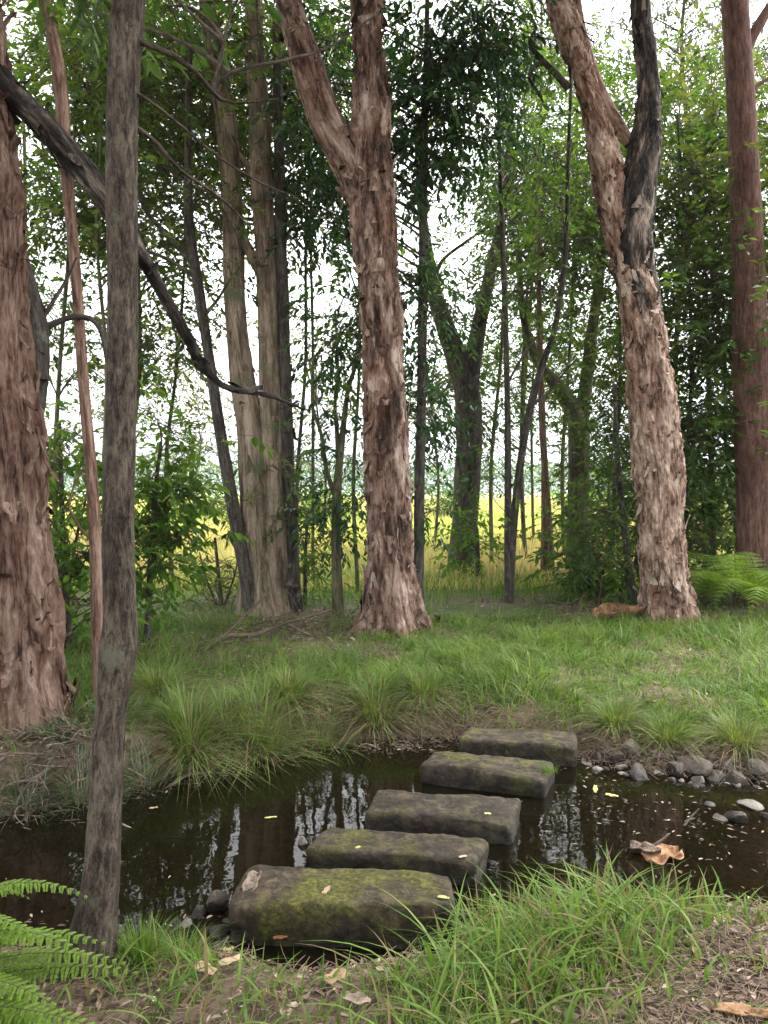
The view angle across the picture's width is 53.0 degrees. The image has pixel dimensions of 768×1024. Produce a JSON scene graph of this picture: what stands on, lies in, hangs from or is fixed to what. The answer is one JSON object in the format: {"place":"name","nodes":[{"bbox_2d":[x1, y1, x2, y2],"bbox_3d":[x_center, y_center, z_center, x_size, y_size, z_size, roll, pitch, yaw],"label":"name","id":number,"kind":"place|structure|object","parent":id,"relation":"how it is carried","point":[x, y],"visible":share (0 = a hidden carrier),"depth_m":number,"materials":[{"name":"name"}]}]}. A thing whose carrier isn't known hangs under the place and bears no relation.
{"place":"outdoors","nodes":[
{"label":"outdoors","id":0,"kind":"place"},
{"bbox_2d":[0,735,767,973],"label":"water","id":1,"kind":"structure","parent":0,"point":[172,836],"depth_m":4.37,"materials":[{"name":"liquid"}]},
{"bbox_2d":[191,905,205,918],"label":"rock","id":2,"kind":"object","parent":1,"relation":"on","point":[199,911],"visible":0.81,"depth_m":3.52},
{"bbox_2d":[165,772,238,787],"bbox_3d":[-1.315,1.837,5.066,0.861,0.109,0.331,-1,2,-33],"label":"stick","id":3,"kind":"object","parent":1,"relation":"in","point":[189,774],"visible":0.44,"depth_m":5.25,"materials":[{"name":"brown wood"}]},
{"bbox_2d":[206,890,229,911],"bbox_3d":[-0.781,1.825,3.599,0.110,0.117,0.096,0,2,0],"label":"rock","id":4,"kind":"object","parent":1,"relation":"on","point":[218,900],"visible":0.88,"depth_m":3.58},
{"bbox_2d":[209,925,230,940],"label":"rock","id":5,"kind":"object","parent":1,"relation":"in","point":[226,929],"visible":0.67,"depth_m":3.39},
{"bbox_2d":[2,742,767,926],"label":"floating debris","id":6,"kind":"object","parent":1,"relation":"on","point":[680,871],"visible":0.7,"depth_m":4.49,"materials":[{"name":"brown plant"}]},
{"bbox_2d":[629,763,647,779],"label":"rock","id":7,"kind":"object","parent":1,"relation":"in","point":[637,771],"visible":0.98,"depth_m":5.24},
{"bbox_2d":[641,843,683,864],"bbox_3d":[1.484,1.823,4.101,0.205,0.059,0.186,0,2,-9],"label":"bark piece","id":8,"kind":"object","parent":1,"relation":"on","point":[663,855],"visible":0.93,"depth_m":4.10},
{"bbox_2d":[629,840,660,852],"bbox_3d":[1.409,1.810,4.147,0.165,0.040,0.105,1,2,23],"label":"bark piece","id":9,"kind":"object","parent":8,"relation":"on","point":[646,846],"visible":1,"depth_m":4.16,"materials":[{"name":"brown wood"}]},
{"bbox_2d":[676,755,712,776],"bbox_3d":[2.152,1.759,5.346,0.209,0.122,0.309,0,2,0],"label":"rock","id":10,"kind":"object","parent":1,"relation":"on","point":[691,765],"visible":0.94,"depth_m":5.27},
{"bbox_2d":[723,811,747,822],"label":"rock","id":11,"kind":"object","parent":1,"relation":"on","point":[738,816],"visible":0.83,"depth_m":4.54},
{"bbox_2d":[724,771,749,785],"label":"rock","id":12,"kind":"object","parent":1,"relation":"on","point":[732,777],"visible":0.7,"depth_m":5.15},
{"bbox_2d":[737,799,763,810],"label":"rock","id":13,"kind":"object","parent":1,"relation":"in","point":[753,804],"visible":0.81,"depth_m":4.77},
{"bbox_2d":[0,493,767,1023],"bbox_3d":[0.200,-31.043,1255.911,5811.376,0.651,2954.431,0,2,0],"label":"ground","id":14,"kind":"structure","parent":0,"point":[456,605],"depth_m":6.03,"materials":[{"name":"plant"}]},
{"bbox_2d":[0,990,72,1023],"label":"fern","id":15,"kind":"object","parent":14,"relation":"on","point":[15,995],"visible":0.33,"depth_m":2.36,"materials":[{"name":"green plant"}]},
{"bbox_2d":[0,747,81,830],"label":"grass tussock","id":16,"kind":"object","parent":14,"relation":"on","point":[15,794],"depth_m":4.74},
{"bbox_2d":[8,711,93,760],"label":"grass tussock","id":17,"kind":"object","parent":14,"relation":"on","point":[50,730],"depth_m":5.09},
{"bbox_2d":[0,878,137,1023],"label":"fern","id":18,"kind":"object","parent":14,"relation":"on","point":[13,934],"visible":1,"depth_m":2.35,"materials":[{"name":"green plant"}]},
{"bbox_2d":[0,738,161,824],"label":"grass tussock","id":19,"kind":"object","parent":14,"relation":"on","point":[81,766],"depth_m":4.84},
{"bbox_2d":[2,0,197,707],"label":"thin tree","id":20,"kind":"object","parent":14,"relation":"on","point":[62,102],"visible":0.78,"depth_m":5.75,"materials":[{"name":"red plant"}]},
{"bbox_2d":[60,693,165,742],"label":"grass tussock","id":21,"kind":"object","parent":14,"relation":"on","point":[92,713],"depth_m":5.49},
{"bbox_2d":[44,398,184,659],"bbox_3d":[-3.066,0.412,7.547,2.142,3.195,2.275,-1,2,-39],"label":"shrub","id":22,"kind":"object","parent":14,"relation":"on","point":[65,553],"visible":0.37,"depth_m":7.44,"materials":[{"name":"green plant"}]},
{"bbox_2d":[5,0,231,589],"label":"background tree","id":23,"kind":"object","parent":14,"relation":"on","point":[57,360],"visible":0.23,"depth_m":11.64,"materials":[{"name":"green plant"}]},
{"bbox_2d":[3,0,257,429],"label":"background tree","id":24,"kind":"object","parent":14,"relation":"on","point":[145,361],"visible":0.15,"depth_m":12.21,"materials":[{"name":"green plant"}]},
{"bbox_2d":[48,282,225,538],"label":"background tree","id":25,"kind":"object","parent":14,"relation":"on","point":[102,372],"visible":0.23,"depth_m":22.12,"materials":[{"name":"green plant"}]},
{"bbox_2d":[97,910,195,974],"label":"grass tussock","id":26,"kind":"object","parent":14,"relation":"on","point":[146,940],"depth_m":2.89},
{"bbox_2d":[88,732,206,805],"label":"grass tussock","id":27,"kind":"object","parent":14,"relation":"on","point":[155,776],"depth_m":5.13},
{"bbox_2d":[3,0,302,350],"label":"background tree","id":28,"kind":"object","parent":14,"relation":"on","point":[29,216],"visible":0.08,"depth_m":14.80,"materials":[{"name":"green plant"}]},
{"bbox_2d":[0,0,308,739],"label":"paperbark tree","id":29,"kind":"object","parent":14,"relation":"on","point":[33,635],"visible":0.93,"depth_m":5.35,"materials":[{"name":"brown plant"}]},
{"bbox_2d":[12,0,300,612],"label":"leaning tree","id":30,"kind":"object","parent":14,"relation":"on","point":[191,256],"visible":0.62,"depth_m":9.97,"materials":[{"name":"green plant"}]},
{"bbox_2d":[75,647,239,731],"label":"grass tussock","id":31,"kind":"object","parent":14,"relation":"on","point":[151,683],"depth_m":6.06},
{"bbox_2d":[1,0,320,497],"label":"background tree","id":32,"kind":"object","parent":14,"relation":"on","point":[96,228],"visible":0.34,"depth_m":10.46,"materials":[{"name":"green plant"}]},
{"bbox_2d":[50,365,276,649],"bbox_3d":[-2.448,-0.048,7.817,2.079,3.117,2.298,0,2,16],"label":"shrub","id":33,"kind":"object","parent":14,"relation":"on","point":[158,536],"visible":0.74,"depth_m":7.87,"materials":[{"name":"green plant"}]},
{"bbox_2d":[30,0,303,581],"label":"background tree","id":34,"kind":"object","parent":14,"relation":"on","point":[176,370],"visible":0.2,"depth_m":13.34,"materials":[{"name":"green plant"}]},
{"bbox_2d":[98,369,236,536],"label":"background tree","id":35,"kind":"object","parent":14,"relation":"on","point":[194,434],"visible":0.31,"depth_m":24.33,"materials":[{"name":"green plant"}]},
{"bbox_2d":[121,916,249,975],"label":"grass tussock","id":36,"kind":"object","parent":14,"relation":"on","point":[179,953],"depth_m":3.03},
{"bbox_2d":[137,535,238,613],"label":"shrub","id":37,"kind":"object","parent":14,"relation":"on","point":[218,583],"visible":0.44,"depth_m":10.77,"materials":[{"name":"green plant"}]},
{"bbox_2d":[78,671,309,812],"bbox_3d":[-1.304,1.520,5.512,1.950,0.836,1.893,0,2,0],"label":"grass tussock","id":38,"kind":"object","parent":14,"relation":"on","point":[182,712],"depth_m":5.39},
{"bbox_2d":[19,0,374,980],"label":"slim tree","id":39,"kind":"object","parent":14,"relation":"on","point":[95,916],"visible":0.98,"depth_m":2.76,"materials":[{"name":"grey plant"}]},
{"bbox_2d":[63,0,352,616],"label":"paperbark tree","id":40,"kind":"object","parent":14,"relation":"on","point":[265,488],"visible":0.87,"depth_m":10.12,"materials":[{"name":"beige plant"}]},
{"bbox_2d":[178,480,239,519],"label":"field bush","id":41,"kind":"object","parent":14,"relation":"on","point":[211,500],"visible":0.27,"depth_m":41.70,"materials":[{"name":"green plant"}]},
{"bbox_2d":[155,673,314,782],"bbox_3d":[-1.107,1.541,5.619,1.458,0.665,1.325,1,2,36],"label":"grass tussock","id":42,"kind":"object","parent":14,"relation":"on","point":[231,714],"depth_m":5.63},
{"bbox_2d":[163,587,331,673],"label":"fallen branch","id":43,"kind":"object","parent":14,"relation":"on","point":[231,635],"visible":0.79,"depth_m":8.48,"materials":[{"name":"brown wood"}]},
{"bbox_2d":[81,0,421,553],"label":"background tree","id":44,"kind":"object","parent":14,"relation":"on","point":[246,178],"visible":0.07,"depth_m":12.88,"materials":[{"name":"green plant"}]},
{"bbox_2d":[160,663,364,799],"bbox_3d":[-0.935,1.621,5.830,2.154,0.876,2.096,0,2,0],"label":"grass tussock","id":45,"kind":"object","parent":14,"relation":"on","point":[277,728],"depth_m":5.74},
{"bbox_2d":[214,656,359,739],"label":"grass tussock","id":46,"kind":"object","parent":14,"relation":"on","point":[284,677],"depth_m":6.16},
{"bbox_2d":[147,0,428,581],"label":"background tree","id":47,"kind":"object","parent":14,"relation":"on","point":[312,354],"visible":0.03,"depth_m":13.90,"materials":[{"name":"green plant"}]},
{"bbox_2d":[263,479,362,610],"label":"shrub","id":48,"kind":"object","parent":14,"relation":"on","point":[304,569],"visible":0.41,"depth_m":10.86,"materials":[{"name":"green plant"}]},
{"bbox_2d":[0,575,636,830],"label":"twig tangle","id":49,"kind":"object","parent":14,"relation":"on","point":[30,732],"visible":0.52,"depth_m":5.05,"materials":[{"name":"brown wood"}]},
{"bbox_2d":[248,281,403,544],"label":"background tree","id":50,"kind":"object","parent":14,"relation":"on","point":[294,340],"visible":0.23,"depth_m":22.93,"materials":[{"name":"green plant"}]},
{"bbox_2d":[236,259,417,615],"bbox_3d":[-0.524,-0.853,10.000,2.126,4.633,2.250,-1,2,-34],"label":"sapling","id":51,"kind":"object","parent":14,"relation":"on","point":[334,533],"visible":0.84,"depth_m":9.94,"materials":[{"name":"green plant"}]},
{"bbox_2d":[253,699,408,764],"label":"grass tussock","id":52,"kind":"object","parent":14,"relation":"on","point":[335,732],"depth_m":5.97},
{"bbox_2d":[299,488,365,517],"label":"field bush","id":53,"kind":"object","parent":14,"relation":"on","point":[308,505],"visible":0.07,"depth_m":39.52,"materials":[{"name":"green plant"}]},
{"bbox_2d":[324,968,348,983],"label":"fallen leaf","id":54,"kind":"object","parent":14,"relation":"on","point":[342,971],"visible":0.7,"depth_m":2.78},
{"bbox_2d":[228,864,455,949],"bbox_3d":[-0.176,1.858,3.484,0.999,0.391,0.422,0,2,0],"label":"stepping stone","id":55,"kind":"object","parent":14,"relation":"on","point":[295,905],"visible":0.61,"depth_m":3.31,"materials":[{"name":"stone"}]},
{"bbox_2d":[242,870,261,891],"bbox_3d":[-0.594,1.655,3.445,0.073,0.066,0.106,0,2,14],"label":"bark piece","id":56,"kind":"object","parent":55,"relation":"on","point":[251,879],"visible":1,"depth_m":3.45,"materials":[{"name":"brown wood"}]},
{"bbox_2d":[218,0,486,591],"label":"background tree","id":57,"kind":"object","parent":14,"relation":"on","point":[348,269],"visible":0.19,"depth_m":11.66,"materials":[{"name":"green plant"}]},
{"bbox_2d":[343,991,370,1004],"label":"fallen leaf","id":58,"kind":"object","parent":14,"relation":"on","point":[352,998],"visible":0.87,"depth_m":2.60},
{"bbox_2d":[294,666,461,758],"bbox_3d":[-0.101,1.518,6.226,1.575,0.601,1.705,-1,2,-20],"label":"grass tussock","id":59,"kind":"object","parent":14,"relation":"on","point":[373,706],"depth_m":6.15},
{"bbox_2d":[273,0,494,639],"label":"paperbark tree","id":60,"kind":"object","parent":14,"relation":"on","point":[358,155],"visible":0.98,"depth_m":8.65,"materials":[{"name":"brown plant"}]},
{"bbox_2d":[0,654,767,1023],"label":"dry straw","id":61,"kind":"object","parent":14,"relation":"on","point":[462,730],"visible":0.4,"depth_m":5.15,"materials":[{"name":"plant"}]},
{"bbox_2d":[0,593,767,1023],"bbox_3d":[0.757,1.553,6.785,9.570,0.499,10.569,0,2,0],"label":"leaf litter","id":62,"kind":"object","parent":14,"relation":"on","point":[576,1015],"visible":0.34,"depth_m":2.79,"materials":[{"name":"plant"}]},
{"bbox_2d":[711,1002,767,1017],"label":"bark piece","id":63,"kind":"object","parent":62,"relation":"on","point":[736,1006],"visible":0.96,"depth_m":2.55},
{"bbox_2d":[1,842,767,1023],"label":"grass","id":64,"kind":"structure","parent":14,"relation":"on","point":[568,912],"depth_m":2.77,"materials":[{"name":"plant"}]},
{"bbox_2d":[48,497,733,591],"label":"field grass","id":65,"kind":"structure","parent":14,"relation":"on","point":[497,513],"depth_m":19.92,"materials":[{"name":"plant"}]},
{"bbox_2d":[57,446,733,497],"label":"wood","id":66,"kind":"object","parent":14,"relation":"on","point":[526,472],"visible":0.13,"depth_m":223.07,"materials":[{"name":"green plant"}]},
{"bbox_2d":[212,0,580,602],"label":"dense tree","id":67,"kind":"object","parent":14,"relation":"on","point":[454,60],"visible":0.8,"depth_m":9.69,"materials":[{"name":"green plant"}]},
{"bbox_2d":[306,827,488,886],"bbox_3d":[0.069,1.891,4.009,0.934,0.375,0.301,0,2,11],"label":"stepping stone","id":68,"kind":"object","parent":14,"relation":"on","point":[334,848],"visible":0.49,"depth_m":3.93,"materials":[{"name":"stone"}]},
{"bbox_2d":[365,659,487,730],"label":"grass tussock","id":69,"kind":"object","parent":14,"relation":"on","point":[431,685],"depth_m":6.34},
{"bbox_2d":[365,789,520,844],"bbox_3d":[0.349,1.874,4.524,0.886,0.356,0.394,0,2,12],"label":"stepping stone","id":70,"kind":"object","parent":14,"relation":"on","point":[459,815],"visible":0.56,"depth_m":4.41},
{"bbox_2d":[411,484,488,518],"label":"field bush","id":71,"kind":"object","parent":14,"relation":"on","point":[442,498],"visible":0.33,"depth_m":43.71,"materials":[{"name":"green plant"}]},
{"bbox_2d":[350,301,564,550],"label":"background tree","id":72,"kind":"object","parent":14,"relation":"on","point":[486,359],"visible":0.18,"depth_m":20.72,"materials":[{"name":"green plant"}]},
{"bbox_2d":[424,492,530,582],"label":"shrub","id":73,"kind":"object","parent":14,"relation":"on","point":[467,543],"visible":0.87,"depth_m":13.96,"materials":[{"name":"green plant"}]},
{"bbox_2d":[420,751,554,797],"bbox_3d":[0.693,1.851,5.188,0.873,0.382,0.380,0,2,18],"label":"stepping stone","id":74,"kind":"object","parent":14,"relation":"on","point":[506,775],"visible":0.55,"depth_m":5.06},
{"bbox_2d":[399,89,586,570],"bbox_3d":[2.087,-3.736,15.879,4.459,10.128,4.208,0,2,0],"label":"forked tree","id":75,"kind":"object","parent":14,"relation":"on","point":[465,382],"visible":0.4,"depth_m":15.75,"materials":[{"name":"green plant"}]},
{"bbox_2d":[403,0,623,559],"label":"background tree","id":76,"kind":"object","parent":14,"relation":"on","point":[497,387],"visible":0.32,"depth_m":17.63,"materials":[{"name":"green plant"}]},
{"bbox_2d":[458,727,577,766],"bbox_3d":[0.999,1.834,5.714,0.862,0.390,0.354,0,2,14],"label":"stepping stone","id":77,"kind":"object","parent":14,"relation":"on","point":[559,748],"visible":0.5,"depth_m":5.59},
{"bbox_2d":[453,145,599,576],"bbox_3d":[2.882,-2.858,15.009,2.761,8.499,2.481,0,2,-14],"label":"thin tree","id":78,"kind":"object","parent":14,"relation":"on","point":[545,493],"visible":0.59,"depth_m":14.93,"materials":[{"name":"green plant"}]},
{"bbox_2d":[425,62,632,602],"bbox_3d":[2.111,-2.514,11.609,3.157,7.829,4.042,0,2,0],"label":"sapling","id":79,"kind":"object","parent":14,"relation":"on","point":[509,520],"visible":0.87,"depth_m":10.93,"materials":[{"name":"green plant"}]},
{"bbox_2d":[404,12,659,557],"bbox_3d":[3.922,-5.080,18.825,6.260,12.712,5.067,-1,2,-27],"label":"background tree","id":80,"kind":"object","parent":14,"relation":"on","point":[522,348],"visible":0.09,"depth_m":18.71,"materials":[{"name":"green plant"}]},
{"bbox_2d":[452,275,617,548],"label":"background tree","id":81,"kind":"object","parent":14,"relation":"on","point":[530,450],"visible":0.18,"depth_m":21.93,"materials":[{"name":"green plant"}]},
{"bbox_2d":[409,0,688,544],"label":"background tree","id":82,"kind":"object","parent":14,"relation":"on","point":[541,35],"visible":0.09,"depth_m":20.39,"materials":[{"name":"green plant"}]},
{"bbox_2d":[451,81,663,560],"bbox_3d":[4.210,-4.269,18.082,5.905,11.136,5.378,-1,2,-35],"label":"background tree","id":83,"kind":"object","parent":14,"relation":"on","point":[570,369],"visible":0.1,"depth_m":17.92,"materials":[{"name":"green plant"}]},
{"bbox_2d":[524,460,637,541],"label":"field bush","id":84,"kind":"object","parent":14,"relation":"on","point":[553,506],"visible":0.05,"depth_m":23.68,"materials":[{"name":"green plant"}]},
{"bbox_2d":[457,9,726,580],"bbox_3d":[3.748,-3.404,13.296,4.363,9.642,6.197,1,2,26],"label":"background tree","id":85,"kind":"object","parent":14,"relation":"on","point":[588,230],"visible":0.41,"depth_m":13.13,"materials":[{"name":"green plant"}]},
{"bbox_2d":[483,143,710,572],"bbox_3d":[4.232,-3.288,15.189,4.092,9.309,4.515,0,2,-14],"label":"forked tree","id":86,"kind":"object","parent":14,"relation":"on","point":[576,456],"visible":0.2,"depth_m":15.33,"materials":[{"name":"green plant"}]},
{"bbox_2d":[487,501,711,604],"bbox_3d":[3.416,0.951,11.425,2.717,2.237,2.607,1,2,45],"label":"shrub","id":87,"kind":"object","parent":14,"relation":"on","point":[611,584],"visible":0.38,"depth_m":11.35,"materials":[{"name":"green plant"}]},
{"bbox_2d":[528,0,704,625],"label":"paperbark tree","id":88,"kind":"object","parent":14,"relation":"on","point":[625,195],"visible":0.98,"depth_m":9.35,"materials":[{"name":"brown plant"}]},
{"bbox_2d":[609,749,625,763],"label":"rock","id":89,"kind":"object","parent":14,"relation":"on","point":[619,755],"visible":0.98,"depth_m":5.52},
{"bbox_2d":[548,687,689,753],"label":"grass tussock","id":90,"kind":"object","parent":14,"relation":"on","point":[608,723],"depth_m":5.83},
{"bbox_2d":[591,602,646,619],"bbox_3d":[3.007,1.247,9.641,0.772,0.210,0.475,0,2,0],"label":"bark piece","id":91,"kind":"object","parent":14,"relation":"on","point":[609,606],"visible":0.56,"depth_m":9.58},
{"bbox_2d":[523,350,715,604],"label":"sapling","id":92,"kind":"object","parent":14,"relation":"on","point":[622,521],"visible":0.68,"depth_m":10.92,"materials":[{"name":"green plant"}]},
{"bbox_2d":[543,269,715,519],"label":"background tree","id":93,"kind":"object","parent":14,"relation":"on","point":[560,438],"visible":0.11,"depth_m":19.93,"materials":[{"name":"green plant"}]},
{"bbox_2d":[622,739,641,759],"bbox_3d":[1.807,1.726,5.560,0.155,0.146,0.123,0,2,0],"label":"rock","id":94,"kind":"object","parent":14,"relation":"on","point":[630,748],"visible":0.86,"depth_m":5.54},
{"bbox_2d":[507,0,767,360],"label":"background tree","id":95,"kind":"object","parent":14,"relation":"on","point":[664,16],"visible":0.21,"depth_m":19.76,"materials":[{"name":"green plant"}]},
{"bbox_2d":[517,62,767,584],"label":"background tree","id":96,"kind":"object","parent":14,"relation":"on","point":[721,301],"visible":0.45,"depth_m":11.67,"materials":[{"name":"green plant"}]},
{"bbox_2d":[559,0,767,390],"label":"background tree","id":97,"kind":"object","parent":14,"relation":"on","point":[666,46],"visible":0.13,"depth_m":15.09,"materials":[{"name":"green plant"}]},
{"bbox_2d":[597,438,734,551],"bbox_3d":[8.838,-0.475,21.853,5.460,4.134,5.580,0,2,14],"label":"field bush","id":98,"kind":"object","parent":14,"relation":"on","point":[632,494],"visible":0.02,"depth_m":21.66,"materials":[{"name":"green plant"}]},
{"bbox_2d":[604,698,742,778],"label":"grass tussock","id":99,"kind":"object","parent":14,"relation":"on","point":[670,731],"depth_m":5.64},
{"bbox_2d":[582,1,767,553],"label":"background tree","id":100,"kind":"object","parent":14,"relation":"on","point":[725,154],"visible":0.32,"depth_m":12.33,"materials":[{"name":"green plant"}]},
{"bbox_2d":[664,761,685,777],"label":"rock","id":101,"kind":"object","parent":14,"relation":"on","point":[677,768],"visible":0.84,"depth_m":5.29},
{"bbox_2d":[598,208,767,582],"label":"sapling","id":102,"kind":"object","parent":14,"relation":"on","point":[690,502],"visible":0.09,"depth_m":12.71,"materials":[{"name":"green plant"}]},
{"bbox_2d":[651,701,767,784],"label":"grass tussock","id":103,"kind":"object","parent":14,"relation":"on","point":[736,739],"depth_m":5.53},
{"bbox_2d":[654,68,767,566],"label":"background tree","id":104,"kind":"object","parent":14,"relation":"on","point":[709,134],"visible":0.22,"depth_m":11.56,"materials":[{"name":"green plant"}]},
{"bbox_2d":[690,568,753,612],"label":"fern","id":105,"kind":"object","parent":14,"relation":"on","point":[707,591],"visible":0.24,"depth_m":10.64,"materials":[{"name":"green plant"}]},
{"bbox_2d":[687,553,767,609],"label":"fern","id":106,"kind":"object","parent":14,"relation":"on","point":[732,561],"visible":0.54,"depth_m":10.12,"materials":[{"name":"green plant"}]},
{"bbox_2d":[688,551,767,617],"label":"fern","id":107,"kind":"object","parent":14,"relation":"on","point":[753,589],"visible":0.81,"depth_m":9.74,"materials":[{"name":"green plant"}]},
{"bbox_2d":[721,0,767,607],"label":"straight tree","id":108,"kind":"object","parent":14,"relation":"on","point":[740,34],"visible":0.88,"depth_m":10.74,"materials":[{"name":"red plant"}]},
{"bbox_2d":[722,971,767,989],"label":"bark piece","id":109,"kind":"object","parent":14,"relation":"on","point":[762,981],"visible":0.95,"depth_m":2.71,"materials":[{"name":"brown wood"}]},
{"bbox_2d":[745,758,767,776],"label":"rock","id":110,"kind":"object","parent":14,"relation":"on","point":[756,770],"visible":0.96,"depth_m":5.23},
{"bbox_2d":[1,0,767,465],"label":"sky","id":111,"kind":"structure","parent":0,"point":[221,360],"materials":[{"name":"white"}]},
{"bbox_2d":[52,444,733,492],"bbox_3d":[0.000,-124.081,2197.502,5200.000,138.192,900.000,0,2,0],"label":"hills","id":112,"kind":"structure","parent":0,"point":[143,451],"depth_m":1914.33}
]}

